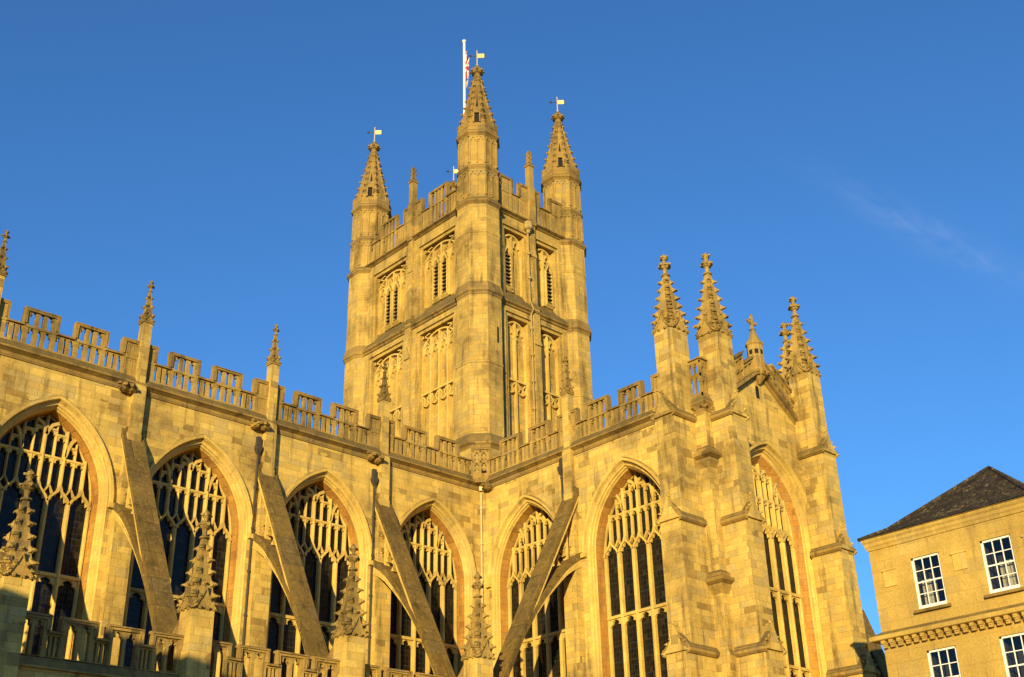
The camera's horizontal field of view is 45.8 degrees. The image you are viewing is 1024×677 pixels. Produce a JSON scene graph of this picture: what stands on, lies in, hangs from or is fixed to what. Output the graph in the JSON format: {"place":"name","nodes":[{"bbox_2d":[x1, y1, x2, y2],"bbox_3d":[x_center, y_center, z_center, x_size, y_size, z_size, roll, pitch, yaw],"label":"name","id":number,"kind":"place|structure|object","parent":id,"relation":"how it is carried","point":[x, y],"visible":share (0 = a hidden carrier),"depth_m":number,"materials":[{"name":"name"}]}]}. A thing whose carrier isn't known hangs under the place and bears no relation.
{"place":"outdoors","nodes":[
{"label":"outdoors","id":0,"kind":"place"},
{"bbox_2d":[0,65,887,676],"bbox_3d":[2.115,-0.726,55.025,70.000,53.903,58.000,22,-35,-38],"label":"abbey church","id":1,"kind":"structure","parent":0,"point":[472,487],"depth_m":55.18,"materials":[{"name":"stone"}]},
{"bbox_2d":[0,395,114,660],"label":"clerestory window","id":2,"kind":"structure","parent":1,"relation":"in","point":[71,501],"depth_m":48.11,"materials":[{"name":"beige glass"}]},
{"bbox_2d":[123,434,252,676],"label":"clerestory window","id":3,"kind":"structure","parent":1,"relation":"in","point":[193,478],"depth_m":52.12,"materials":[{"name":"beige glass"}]},
{"bbox_2d":[266,468,372,676],"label":"clerestory window","id":4,"kind":"structure","parent":1,"relation":"in","point":[325,522],"depth_m":56.22,"materials":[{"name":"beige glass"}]},
{"bbox_2d":[367,127,381,141],"bbox_3d":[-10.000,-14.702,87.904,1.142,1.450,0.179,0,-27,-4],"label":"weather vane","id":5,"kind":"object","parent":1,"relation":"on","point":[375,132],"visible":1,"depth_m":88.01,"materials":[{"name":"metal"}]},
{"bbox_2d":[389,497,475,676],"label":"clerestory window","id":6,"kind":"structure","parent":1,"relation":"in","point":[437,550],"depth_m":60.30,"materials":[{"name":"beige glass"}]},
{"bbox_2d":[446,166,457,179],"bbox_3d":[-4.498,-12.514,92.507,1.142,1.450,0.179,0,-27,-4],"label":"weather vane","id":7,"kind":"object","parent":1,"relation":"on","point":[454,171],"visible":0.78,"depth_m":92.61,"materials":[{"name":"metal"}]},
{"bbox_2d":[462,40,465,113],"bbox_3d":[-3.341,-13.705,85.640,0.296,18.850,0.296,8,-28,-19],"label":"flagpole","id":8,"kind":"object","parent":1,"relation":"on","point":[464,83],"visible":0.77,"depth_m":88.17,"materials":[{"name":"white metal"}]},
{"bbox_2d":[465,51,468,86],"bbox_3d":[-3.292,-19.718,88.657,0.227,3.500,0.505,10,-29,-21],"label":"flag","id":9,"kind":"object","parent":8,"relation":"hanging from","point":[467,67],"visible":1,"depth_m":88.62,"materials":[{"name":"red fabric"}]},
{"bbox_2d":[469,51,484,65],"bbox_3d":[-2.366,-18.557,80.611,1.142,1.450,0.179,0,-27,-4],"label":"weather vane","id":10,"kind":"object","parent":1,"relation":"on","point":[480,55],"visible":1,"depth_m":80.70,"materials":[{"name":"gold paint"}]},
{"bbox_2d":[485,494,566,676],"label":"clerestory window","id":11,"kind":"structure","parent":1,"relation":"in","point":[542,652],"depth_m":60.21,"materials":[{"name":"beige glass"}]},
{"bbox_2d":[548,97,564,111],"bbox_3d":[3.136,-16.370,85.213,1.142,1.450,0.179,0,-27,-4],"label":"weather vane","id":12,"kind":"object","parent":1,"relation":"on","point":[560,102],"visible":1,"depth_m":85.31,"materials":[{"name":"metal"}]},
{"bbox_2d":[580,456,668,676],"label":"clerestory window","id":13,"kind":"structure","parent":1,"relation":"in","point":[622,548],"depth_m":55.24,"materials":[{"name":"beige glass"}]},
{"bbox_2d":[749,440,826,676],"bbox_3d":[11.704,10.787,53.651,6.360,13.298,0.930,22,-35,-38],"label":"gable window","id":14,"kind":"structure","parent":1,"relation":"in","point":[793,592],"depth_m":55.33,"materials":[{"name":"stone"}]},
{"bbox_2d":[0,0,1023,653],"label":"sky","id":15,"kind":"structure","parent":0,"point":[859,162],"materials":[{"name":"blue"}]},
{"bbox_2d":[857,466,1023,676],"bbox_3d":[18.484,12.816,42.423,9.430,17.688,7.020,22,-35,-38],"label":"town house","id":16,"kind":"structure","parent":0,"point":[947,567],"depth_m":41.65,"materials":[{"name":"stone"}]},
{"bbox_2d":[911,552,951,613],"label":"sash window","id":17,"kind":"structure","parent":16,"relation":"in","point":[928,577],"depth_m":42.56,"materials":[{"name":"white paint"}]},
{"bbox_2d":[927,646,960,676],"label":"sash window","id":18,"kind":"structure","parent":16,"relation":"in","point":[943,662],"depth_m":41.70,"materials":[{"name":"white paint"}]},
{"bbox_2d":[980,534,1023,598],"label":"sash window","id":19,"kind":"structure","parent":16,"relation":"in","point":[998,554],"depth_m":40.79,"materials":[{"name":"white paint"}]},
{"bbox_2d":[999,632,1023,676],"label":"sash window","id":20,"kind":"structure","parent":16,"relation":"in","point":[1012,646],"depth_m":39.85,"materials":[{"name":"white paint"}]}
]}

